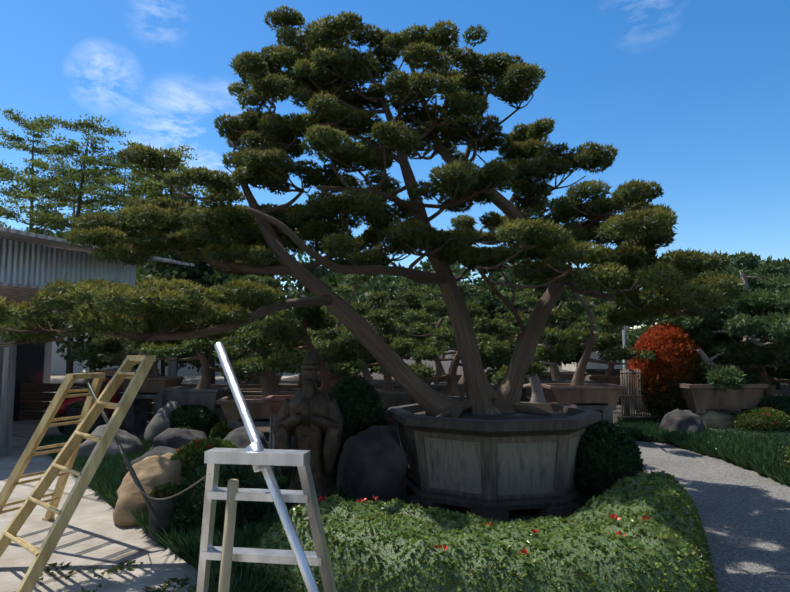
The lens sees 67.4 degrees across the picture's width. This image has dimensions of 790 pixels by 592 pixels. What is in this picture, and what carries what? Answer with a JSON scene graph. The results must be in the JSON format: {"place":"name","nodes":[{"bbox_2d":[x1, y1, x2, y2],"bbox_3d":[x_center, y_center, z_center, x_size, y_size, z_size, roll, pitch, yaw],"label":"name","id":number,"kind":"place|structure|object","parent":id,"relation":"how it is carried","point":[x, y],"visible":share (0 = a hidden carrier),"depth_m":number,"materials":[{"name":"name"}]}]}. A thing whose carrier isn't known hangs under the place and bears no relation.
{"place":"outdoors","nodes":[
{"label":"outdoors","id":0,"kind":"place"},
{"bbox_2d":[0,238,135,286],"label":"upper shed wall","id":1,"kind":"structure","parent":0,"point":[29,263],"depth_m":11.51,"materials":[{"name":"metal"}]},
{"bbox_2d":[57,409,114,434],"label":"scooter wheels","id":2,"kind":"object","parent":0,"point":[61,429],"depth_m":11.10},
{"bbox_2d":[64,369,112,400],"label":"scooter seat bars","id":3,"kind":"object","parent":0,"point":[79,387],"visible":0.23,"depth_m":11.48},
{"bbox_2d":[91,369,159,380],"bbox_3d":[-7.839,2.316,17.269,1.548,0.342,0.969,0,-5,4],"label":"bonsai pot","id":4,"kind":"object","parent":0,"point":[111,372],"visible":0.27,"depth_m":16.85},
{"bbox_2d":[90,274,160,369],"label":"bonsai tree","id":5,"kind":"object","parent":4,"relation":"on","point":[138,279],"depth_m":17.69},
{"bbox_2d":[0,372,299,591],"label":"concrete yard","id":6,"kind":"structure","parent":0,"point":[94,535],"depth_m":4.91,"materials":[{"name":"concrete"}]},
{"bbox_2d":[0,321,51,407],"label":"post","id":7,"kind":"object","parent":6,"relation":"on","point":[47,363],"visible":0.2,"depth_m":14.11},
{"bbox_2d":[13,339,44,420],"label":"door","id":8,"kind":"structure","parent":7,"relation":"in","point":[30,363],"depth_m":13.62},
{"bbox_2d":[0,108,100,234],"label":"tall tree","id":9,"kind":"object","parent":6,"relation":"on","point":[36,124],"depth_m":31.57,"materials":[{"name":"plant"}]},
{"bbox_2d":[0,373,104,520],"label":"ladder","id":10,"kind":"object","parent":6,"relation":"on","point":[43,426],"visible":0.75,"depth_m":5.13,"materials":[{"name":"wood"}]},
{"bbox_2d":[80,370,157,520],"bbox_3d":[-2.359,1.256,5.056,0.797,1.245,0.174,0,-5,2],"label":"pole","id":11,"kind":"object","parent":10,"relation":"attached to","point":[133,473],"visible":0.85,"depth_m":5.02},
{"bbox_2d":[0,114,145,373],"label":"tall tree","id":12,"kind":"object","parent":6,"relation":"on","point":[74,174],"depth_m":28.88,"materials":[{"name":"plant"}]},
{"bbox_2d":[24,154,125,235],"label":"tall tree","id":13,"kind":"object","parent":6,"relation":"on","point":[59,161],"depth_m":38.53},
{"bbox_2d":[0,355,155,591],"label":"ladder","id":14,"kind":"object","parent":6,"relation":"on","point":[45,550],"visible":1,"depth_m":4.52,"materials":[{"name":"wood"}]},
{"bbox_2d":[0,330,176,456],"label":"shed posts","id":15,"kind":"object","parent":6,"relation":"on","point":[7,390],"visible":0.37,"depth_m":9.07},
{"bbox_2d":[0,282,90,313],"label":"shed awning roof","id":16,"kind":"structure","parent":15,"relation":"on","point":[13,291],"depth_m":9.49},
{"bbox_2d":[47,223,157,383],"bbox_3d":[-13.506,0.426,26.738,8.499,7.111,8.769,0,-5,2],"label":"tree","id":17,"kind":"object","parent":6,"relation":"on","point":[62,348],"depth_m":24.66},
{"bbox_2d":[58,152,151,223],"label":"tall tree","id":18,"kind":"object","parent":6,"relation":"on","point":[129,178],"depth_m":37.69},
{"bbox_2d":[39,559,196,591],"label":"fallen branches","id":19,"kind":"object","parent":6,"relation":"on","point":[178,581],"visible":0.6,"depth_m":4.26,"materials":[{"name":"green plant"}]},
{"bbox_2d":[113,452,185,526],"bbox_3d":[-2.366,1.926,6.051,0.775,0.613,1.302,-2,-5,17],"label":"tan rock","id":20,"kind":"object","parent":6,"relation":"on","point":[151,472],"visible":0.4,"depth_m":5.75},
{"bbox_2d":[68,260,236,375],"bbox_3d":[-9.345,1.067,24.042,7.141,5.358,7.334,0,-5,2],"label":"tree","id":21,"kind":"object","parent":6,"relation":"on","point":[140,271],"depth_m":22.68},
{"bbox_2d":[107,140,206,244],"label":"tall tree","id":22,"kind":"object","parent":6,"relation":"on","point":[138,172],"depth_m":32.95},
{"bbox_2d":[115,149,213,375],"bbox_3d":[-11.009,-1.443,30.883,6.954,11.568,7.495,0,-5,2],"label":"tall tree","id":23,"kind":"object","parent":6,"relation":"on","point":[153,184],"depth_m":30.04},
{"bbox_2d":[146,194,276,383],"bbox_3d":[-6.893,-0.090,22.264,5.192,7.360,5.846,0,-5,2],"label":"mango tree","id":24,"kind":"object","parent":6,"relation":"on","point":[209,277],"depth_m":20.40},
{"bbox_2d":[196,448,336,591],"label":"stepladder","id":25,"kind":"object","parent":6,"relation":"on","point":[214,458],"visible":0.98,"depth_m":2.35,"materials":[{"name":"metal"}]},
{"bbox_2d":[119,445,209,499],"bbox_3d":[-1.541,1.039,3.692,0.009,0.446,3.198,3,-6,-30],"label":"rope","id":26,"kind":"object","parent":25,"relation":"attached to","point":[186,489],"visible":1,"depth_m":3.28,"materials":[{"name":"grey"}]},
{"bbox_2d":[107,328,195,375],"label":"bonsai tree","id":27,"kind":"object","parent":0,"point":[129,347],"depth_m":14.20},
{"bbox_2d":[212,274,278,356],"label":"bonsai tree","id":28,"kind":"object","parent":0,"point":[260,278],"depth_m":18.97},
{"bbox_2d":[241,374,282,384],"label":"bonsai pot","id":29,"kind":"object","parent":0,"point":[255,381],"visible":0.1,"depth_m":14.90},
{"bbox_2d":[214,304,322,373],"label":"bonsai tree","id":30,"kind":"object","parent":29,"relation":"on","point":[228,339],"depth_m":15.00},
{"bbox_2d":[266,495,366,517],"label":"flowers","id":31,"kind":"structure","parent":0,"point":[292,509],"depth_m":5.59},
{"bbox_2d":[272,350,343,507],"bbox_3d":[-0.856,1.307,5.925,0.707,1.519,0.485,0,-5,2],"label":"sage statue","id":32,"kind":"object","parent":31,"relation":"on","point":[309,417],"visible":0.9,"depth_m":5.76,"materials":[{"name":"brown stone"}]},
{"bbox_2d":[306,286,386,347],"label":"bonsai tree","id":33,"kind":"object","parent":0,"point":[323,307],"depth_m":18.66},
{"bbox_2d":[330,375,372,384],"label":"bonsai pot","id":34,"kind":"object","parent":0,"point":[332,381],"visible":0.08,"depth_m":14.75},
{"bbox_2d":[311,274,372,372],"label":"bonsai tree","id":35,"kind":"object","parent":34,"relation":"on","point":[360,299],"depth_m":15.53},
{"bbox_2d":[0,5,744,417],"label":"tree","id":36,"kind":"object","parent":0,"point":[672,289],"depth_m":6.35,"materials":[{"name":"plant"}]},
{"bbox_2d":[0,0,789,346],"label":"sky","id":37,"kind":"structure","parent":0,"point":[693,96],"materials":[{"name":"blue"}]},
{"bbox_2d":[373,280,455,364],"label":"bonsai tree","id":38,"kind":"object","parent":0,"point":[413,292],"depth_m":19.59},
{"bbox_2d":[422,375,461,385],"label":"bonsai pot","id":39,"kind":"object","parent":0,"point":[458,377],"depth_m":15.48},
{"bbox_2d":[387,279,498,375],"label":"bonsai tree","id":40,"kind":"object","parent":39,"relation":"on","point":[425,315],"depth_m":15.98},
{"bbox_2d":[442,393,465,399],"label":"bonsai pot","id":41,"kind":"object","parent":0,"point":[455,397],"visible":0.04,"depth_m":9.71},
{"bbox_2d":[407,302,510,395],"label":"bonsai tree","id":42,"kind":"object","parent":41,"relation":"on","point":[448,329],"depth_m":9.88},
{"bbox_2d":[119,350,789,521],"bbox_3d":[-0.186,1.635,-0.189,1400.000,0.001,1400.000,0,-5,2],"label":"ground","id":43,"kind":"structure","parent":0,"point":[524,514],"depth_m":15.87,"materials":[{"name":"soil"}]},
{"bbox_2d":[64,407,106,434],"bbox_3d":[-5.821,2.353,11.180,0.725,0.550,0.702,0,-5,2],"label":"stone well","id":44,"kind":"object","parent":43,"relation":"on","point":[77,411],"visible":0.35,"depth_m":10.89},
{"bbox_2d":[57,378,117,417],"bbox_3d":[-6.118,2.091,11.839,0.494,0.909,1.572,0,-5,2],"label":"scooter body","id":45,"kind":"object","parent":43,"relation":"on","point":[67,403],"visible":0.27,"depth_m":11.43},
{"bbox_2d":[76,424,144,457],"bbox_3d":[-4.111,2.145,8.534,0.824,0.588,0.879,-1,-5,7],"label":"rock","id":46,"kind":"object","parent":43,"relation":"on","point":[129,441],"visible":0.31,"depth_m":8.36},
{"bbox_2d":[125,392,167,430],"bbox_3d":[-4.982,2.344,12.040,0.822,0.718,0.514,-1,-5,8],"label":"bonsai stand","id":47,"kind":"object","parent":43,"relation":"on","point":[136,417],"visible":0.5,"depth_m":11.86,"materials":[{"name":"concrete"}]},
{"bbox_2d":[121,376,182,394],"bbox_3d":[-4.982,1.819,12.086,1.058,0.342,0.662,-1,-5,8],"label":"bonsai pot","id":48,"kind":"object","parent":47,"relation":"on","point":[156,384],"visible":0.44,"depth_m":11.79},
{"bbox_2d":[87,278,183,376],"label":"bonsai tree","id":49,"kind":"object","parent":48,"relation":"on","point":[102,349],"depth_m":11.81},
{"bbox_2d":[126,446,175,471],"bbox_3d":[-2.836,2.092,7.304,0.746,0.473,0.983,5,-7,-44],"label":"rock","id":50,"kind":"object","parent":43,"relation":"on","point":[159,450],"visible":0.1,"depth_m":7.13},
{"bbox_2d":[51,322,256,374],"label":"warehouse wall","id":51,"kind":"structure","parent":43,"relation":"on","point":[58,364],"depth_m":36.59,"materials":[{"name":"grey"}]},
{"bbox_2d":[143,401,181,441],"bbox_3d":[-3.744,2.193,10.132,0.936,0.793,1.291,1,-5,-7],"label":"rock","id":52,"kind":"object","parent":43,"relation":"on","point":[159,423],"visible":0.23,"depth_m":9.61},
{"bbox_2d":[149,497,184,541],"bbox_3d":[-1.991,1.923,5.167,0.304,0.360,0.300,0,-5,2],"label":"stone trough","id":53,"kind":"object","parent":43,"relation":"on","point":[164,510],"visible":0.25,"depth_m":5.04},
{"bbox_2d":[148,481,185,501],"bbox_3d":[-1.985,1.724,5.184,0.334,0.192,0.331,0,-5,2],"label":"plant","id":54,"kind":"object","parent":53,"relation":"on","point":[159,488],"depth_m":5.11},
{"bbox_2d":[150,428,206,450],"bbox_3d":[-3.184,2.210,8.813,0.919,0.525,0.725,1,-5,-11],"label":"rock","id":55,"kind":"object","parent":43,"relation":"on","point":[174,438],"visible":0.38,"depth_m":8.55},
{"bbox_2d":[169,404,220,436],"bbox_3d":[-3.466,2.195,10.011,1.053,0.750,1.053,0,-5,2],"label":"round shrub","id":56,"kind":"object","parent":43,"relation":"on","point":[194,409],"depth_m":9.76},
{"bbox_2d":[205,406,224,420],"bbox_3d":[-3.441,2.255,10.375,0.815,0.606,0.509,-1,-5,11],"label":"bonsai stand","id":57,"kind":"object","parent":43,"relation":"on","point":[218,411],"visible":0.1,"depth_m":10.33,"materials":[{"name":"concrete"}]},
{"bbox_2d":[162,386,231,408],"bbox_3d":[-3.441,1.784,10.416,1.049,0.342,0.657,-1,-5,11],"label":"bonsai pot","id":58,"kind":"object","parent":57,"relation":"on","point":[193,395],"visible":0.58,"depth_m":10.14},
{"bbox_2d":[136,328,256,388],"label":"bonsai tree","id":59,"kind":"object","parent":58,"relation":"on","point":[160,352],"depth_m":10.26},
{"bbox_2d":[208,419,231,438],"bbox_3d":[-2.633,2.236,9.479,0.707,0.555,0.720,0,-5,2],"label":"small shrub","id":60,"kind":"object","parent":43,"relation":"on","point":[219,427],"depth_m":9.28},
{"bbox_2d":[218,479,238,591],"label":"wooden post","id":61,"kind":"object","parent":43,"relation":"on","point":[228,540],"visible":1,"depth_m":2.35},
{"bbox_2d":[224,426,268,448],"bbox_3d":[-2.004,2.070,7.866,0.925,0.644,0.727,4,-7,-41],"label":"rock","id":62,"kind":"object","parent":43,"relation":"on","point":[239,437],"visible":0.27,"depth_m":7.76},
{"bbox_2d":[228,419,269,430],"bbox_3d":[-2.074,2.237,9.565,1.117,0.499,0.698,1,-5,-6],"label":"bonsai stand","id":63,"kind":"object","parent":43,"relation":"on","point":[257,423],"visible":0.17,"depth_m":9.23,"materials":[{"name":"concrete"}]},
{"bbox_2d":[216,396,272,421],"bbox_3d":[-2.074,1.820,9.601,1.438,0.342,0.900,1,-5,-6],"label":"bonsai pot","id":64,"kind":"object","parent":63,"relation":"on","point":[258,407],"visible":0.42,"depth_m":9.19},
{"bbox_2d":[211,309,304,399],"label":"bonsai tree","id":65,"kind":"object","parent":64,"relation":"on","point":[242,372],"depth_m":9.50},
{"bbox_2d":[19,381,497,424],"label":"wall","id":66,"kind":"structure","parent":43,"relation":"on","point":[28,391],"depth_m":13.36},
{"bbox_2d":[214,342,319,591],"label":"metal pole","id":67,"kind":"object","parent":43,"relation":"on","point":[255,445],"visible":0.79,"depth_m":2.29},
{"bbox_2d":[269,414,295,477],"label":"fluted pillar","id":68,"kind":"structure","parent":43,"relation":"on","point":[275,469],"depth_m":7.05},
{"bbox_2d":[269,249,412,362],"bbox_3d":[-3.455,0.915,29.248,10.309,6.565,9.332,0,-5,2],"label":"tree","id":69,"kind":"object","parent":43,"relation":"on","point":[288,288],"depth_m":28.27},
{"bbox_2d":[337,425,407,503],"bbox_3d":[-0.247,1.818,6.242,0.779,0.893,0.630,0,-5,5],"label":"rock","id":70,"kind":"object","parent":43,"relation":"on","point":[373,460],"visible":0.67,"depth_m":6.02,"materials":[{"name":"stone"}]},
{"bbox_2d":[310,266,459,374],"bbox_3d":[-0.148,1.291,26.315,7.204,5.320,7.419,0,-5,2],"label":"tree","id":71,"kind":"object","parent":43,"relation":"on","point":[363,288],"depth_m":24.68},
{"bbox_2d":[38,411,789,591],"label":"mondo grass","id":72,"kind":"structure","parent":43,"relation":"on","point":[763,456],"depth_m":7.37,"materials":[{"name":"green plant"}]},
{"bbox_2d":[169,436,250,478],"bbox_3d":[-1.965,1.851,6.230,0.909,0.736,0.824,0,-5,2],"label":"ixora shrub","id":73,"kind":"object","parent":72,"relation":"on","point":[181,453],"depth_m":6.08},
{"bbox_2d":[172,464,266,534],"bbox_3d":[-1.538,1.792,5.210,0.820,0.681,0.785,0,-5,2],"label":"shrub","id":74,"kind":"object","parent":72,"relation":"on","point":[244,474],"depth_m":5.00,"materials":[{"name":"plant"}]},
{"bbox_2d":[328,374,388,478],"bbox_3d":[-0.483,1.559,6.858,0.838,1.326,0.841,0,-5,2],"label":"tall shrub","id":75,"kind":"object","parent":72,"relation":"on","point":[342,388],"depth_m":6.65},
{"bbox_2d":[732,406,789,432],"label":"ixora shrub","id":76,"kind":"object","parent":72,"relation":"on","point":[783,419],"depth_m":10.64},
{"bbox_2d":[394,258,498,350],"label":"tree","id":77,"kind":"object","parent":43,"relation":"on","point":[427,266],"depth_m":29.69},
{"bbox_2d":[239,470,718,591],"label":"hedge","id":78,"kind":"object","parent":43,"relation":"on","point":[621,572],"depth_m":3.69,"materials":[{"name":"plant"}]},
{"bbox_2d":[387,402,601,521],"bbox_3d":[1.090,1.760,6.690,2.217,0.951,2.217,-3,-6,33],"label":"pot","id":79,"kind":"object","parent":43,"relation":"on","point":[498,470],"visible":0.81,"depth_m":5.82,"materials":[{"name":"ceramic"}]},
{"bbox_2d":[414,411,569,419],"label":"soil","id":80,"kind":"structure","parent":79,"relation":"in","point":[506,416],"depth_m":6.50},
{"bbox_2d":[450,274,584,369],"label":"tree","id":81,"kind":"object","parent":43,"relation":"on","point":[485,298],"depth_m":22.25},
{"bbox_2d":[468,257,603,370],"bbox_3d":[5.964,0.909,25.028,6.040,5.856,6.884,0,-5,2],"label":"tree","id":82,"kind":"object","parent":43,"relation":"on","point":[508,273],"depth_m":23.65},
{"bbox_2d":[570,403,616,422],"bbox_3d":[3.362,2.268,10.697,1.041,0.636,0.651,0,-5,-1],"label":"bonsai stand","id":83,"kind":"object","parent":43,"relation":"on","point":[606,411],"visible":0.26,"depth_m":10.42,"materials":[{"name":"concrete"}]},
{"bbox_2d":[541,383,625,405],"bbox_3d":[3.362,1.783,10.739,1.340,0.342,0.839,0,-5,-1],"label":"bonsai pot","id":84,"kind":"object","parent":83,"relation":"on","point":[608,394],"visible":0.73,"depth_m":10.38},
{"bbox_2d":[538,274,655,385],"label":"bonsai tree","id":85,"kind":"object","parent":84,"relation":"on","point":[603,328],"depth_m":10.65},
{"bbox_2d":[573,419,643,498],"bbox_3d":[2.224,1.790,6.500,0.946,0.888,0.956,0,-5,2],"label":"shrub","id":86,"kind":"object","parent":43,"relation":"on","point":[631,447],"depth_m":6.19,"materials":[{"name":"plant"}]},
{"bbox_2d":[620,369,659,422],"bbox_3d":[4.983,2.093,12.046,0.800,1.219,0.060,0,-5,-4],"label":"bamboo fence","id":87,"kind":"object","parent":43,"relation":"on","point":[637,416],"visible":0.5,"depth_m":12.04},
{"bbox_2d":[627,323,711,420],"bbox_3d":[5.707,1.633,12.460,1.626,2.152,1.759,0,-5,2],"label":"photinia shrub","id":88,"kind":"object","parent":43,"relation":"on","point":[671,337],"depth_m":11.87,"materials":[{"name":"plant"}]},
{"bbox_2d":[660,409,704,433],"bbox_3d":[5.263,2.353,10.808,0.739,0.572,0.754,-1,-5,8],"label":"rock","id":89,"kind":"object","parent":43,"relation":"on","point":[676,420],"visible":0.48,"depth_m":10.59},
{"bbox_2d":[692,409,734,427],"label":"rock under pot","id":90,"kind":"object","parent":43,"relation":"on","point":[714,417],"visible":0.23,"depth_m":11.26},
{"bbox_2d":[676,382,768,412],"bbox_3d":[6.345,2.009,11.825,1.597,0.552,1.040,0,-5,-5],"label":"bonsai pot","id":91,"kind":"object","parent":90,"relation":"on","point":[699,398],"visible":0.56,"depth_m":11.39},
{"bbox_2d":[697,348,740,382],"bbox_3d":[6.414,1.414,11.774,0.857,0.756,0.262,0,-5,2],"label":"pine bonsai deadwood","id":92,"kind":"object","parent":91,"relation":"on","point":[704,357],"visible":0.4,"depth_m":11.69,"materials":[{"name":"wood"}]},
{"bbox_2d":[690,279,789,397],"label":"pine tree","id":93,"kind":"object","parent":43,"relation":"on","point":[736,345],"depth_m":11.62,"materials":[{"name":"plant"}]},
{"bbox_2d":[701,259,789,387],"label":"tree","id":94,"kind":"object","parent":43,"relation":"on","point":[732,270],"depth_m":18.58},
{"bbox_2d":[712,253,786,389],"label":"tree","id":95,"kind":"object","parent":43,"relation":"on","point":[763,262],"depth_m":23.60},
{"bbox_2d":[740,333,789,385],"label":"pine tree","id":96,"kind":"object","parent":43,"relation":"on","point":[786,366],"depth_m":13.12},
{"bbox_2d":[757,394,789,414],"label":"shrub","id":97,"kind":"object","parent":43,"relation":"on","point":[770,400],"depth_m":11.24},
{"bbox_3d":[-0.208,2.356,10.990,0.919,0.511,0.590,0,-5,2],"label":"bonsai stand","id":98,"kind":"object","parent":43,"relation":"on","visible":0},
{"bbox_2d":[375,389,411,407],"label":"bonsai pot","id":99,"kind":"object","parent":98,"relation":"on","point":[398,397],"visible":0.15,"depth_m":10.70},
{"bbox_2d":[332,308,436,391],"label":"bonsai tree","id":100,"kind":"object","parent":99,"relation":"on","point":[394,346],"depth_m":11.10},
{"bbox_3d":[-0.616,2.474,12.690,0.909,0.573,0.635,0,-5,2],"label":"bonsai stand","id":101,"kind":"object","parent":43,"relation":"on","visible":0},
{"bbox_2d":[371,381,393,388],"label":"bonsai pot","id":102,"kind":"object","parent":101,"relation":"on","point":[378,384],"depth_m":12.38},
{"bbox_2d":[317,290,409,382],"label":"bonsai tree","id":103,"kind":"object","parent":102,"relation":"on","point":[335,330],"depth_m":12.96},
{"bbox_3d":[-0.550,1.871,7.334,0.573,0.840,0.448,0,-5,2],"label":"pillar pot stand","id":104,"kind":"object","parent":43,"relation":"on","visible":0},
{"bbox_2d":[263,395,293,414],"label":"plant pot","id":105,"kind":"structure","parent":104,"relation":"on","point":[274,402],"depth_m":7.09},
{"bbox_2d":[259,306,372,395],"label":"bonsai tree","id":106,"kind":"object","parent":105,"relation":"on","point":[318,315],"depth_m":7.18,"materials":[{"name":"plant"}]},
{"bbox_3d":[-2.436,2.406,11.421,1.105,0.487,0.691,0,-5,2],"label":"bonsai stand","id":107,"kind":"object","parent":43,"relation":"on","visible":0},
{"bbox_2d":[231,389,301,395],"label":"bonsai pot","id":108,"kind":"object","parent":107,"relation":"on","point":[251,392],"visible":0.04,"depth_m":11.07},
{"bbox_2d":[226,306,323,391],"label":"bonsai tree","id":109,"kind":"object","parent":108,"relation":"on","point":[315,344],"depth_m":11.39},
{"bbox_2d":[430,382,494,392],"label":"bonsai pot","id":110,"kind":"object","parent":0,"point":[440,387],"visible":0.31,"depth_m":11.72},
{"bbox_2d":[391,289,547,384],"bbox_3d":[1.552,0.837,12.184,3.356,2.063,2.057,0,-5,2],"label":"bonsai tree","id":111,"kind":"object","parent":110,"relation":"on","point":[437,309],"depth_m":11.69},
{"bbox_2d":[483,308,577,402],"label":"tree","id":112,"kind":"object","parent":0,"point":[559,349],"depth_m":8.61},
{"bbox_2d":[501,278,561,333],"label":"bonsai tree","id":113,"kind":"object","parent":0,"point":[534,293],"depth_m":16.76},
{"bbox_2d":[493,290,570,366],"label":"bonsai tree","id":114,"kind":"object","parent":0,"point":[509,315],"depth_m":14.05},
{"bbox_2d":[524,379,594,394],"bbox_3d":[3.537,2.016,13.022,1.433,0.342,0.897,0,-5,-1],"label":"bonsai pot","id":115,"kind":"object","parent":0,"point":[528,391],"visible":0.23,"depth_m":12.78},
{"bbox_2d":[514,285,599,380],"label":"bonsai tree","id":116,"kind":"object","parent":115,"relation":"on","point":[526,316],"depth_m":13.01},
{"bbox_2d":[539,372,587,378],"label":"bonsai pot","id":117,"kind":"object","parent":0,"point":[566,375],"visible":0.1,"depth_m":14.92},
{"bbox_2d":[516,286,581,372],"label":"bonsai tree","id":118,"kind":"object","parent":117,"relation":"on","point":[567,308],"depth_m":15.24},
{"bbox_2d":[562,301,630,371],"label":"house wall","id":119,"kind":"structure","parent":0,"point":[590,365],"depth_m":41.30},
{"bbox_2d":[585,369,622,378],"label":"bonsai pot","id":120,"kind":"object","parent":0,"point":[599,371],"visible":0.19,"depth_m":19.41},
{"bbox_2d":[587,375,622,385],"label":"bonsai pot","id":121,"kind":"object","parent":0,"point":[615,379],"visible":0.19,"depth_m":17.62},
{"bbox_2d":[568,296,656,375],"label":"bonsai tree","id":122,"kind":"object","parent":121,"relation":"on","point":[607,336],"depth_m":17.85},
{"bbox_2d":[622,268,737,341],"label":"bonsai tree","id":123,"kind":"object","parent":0,"point":[723,314],"depth_m":15.61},
{"bbox_2d":[625,250,789,373],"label":"bonsai pine","id":124,"kind":"object","parent":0,"point":[765,326],"depth_m":11.42,"materials":[{"name":"plant"}]},
{"bbox_2d":[635,441,789,591],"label":"gravel path","id":125,"kind":"structure","parent":0,"point":[744,514],"depth_m":5.86,"materials":[{"name":"gravel"}]},
{"bbox_3d":[-10.965,0.987,13.058,4.854,3.600,5.272,0,-5,2],"label":"shed wall","id":126,"kind":"object","parent":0,"visible":0},
{"bbox_2d":[0,227,194,265],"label":"shed roof","id":127,"kind":"structure","parent":126,"relation":"on","point":[28,237],"depth_m":11.62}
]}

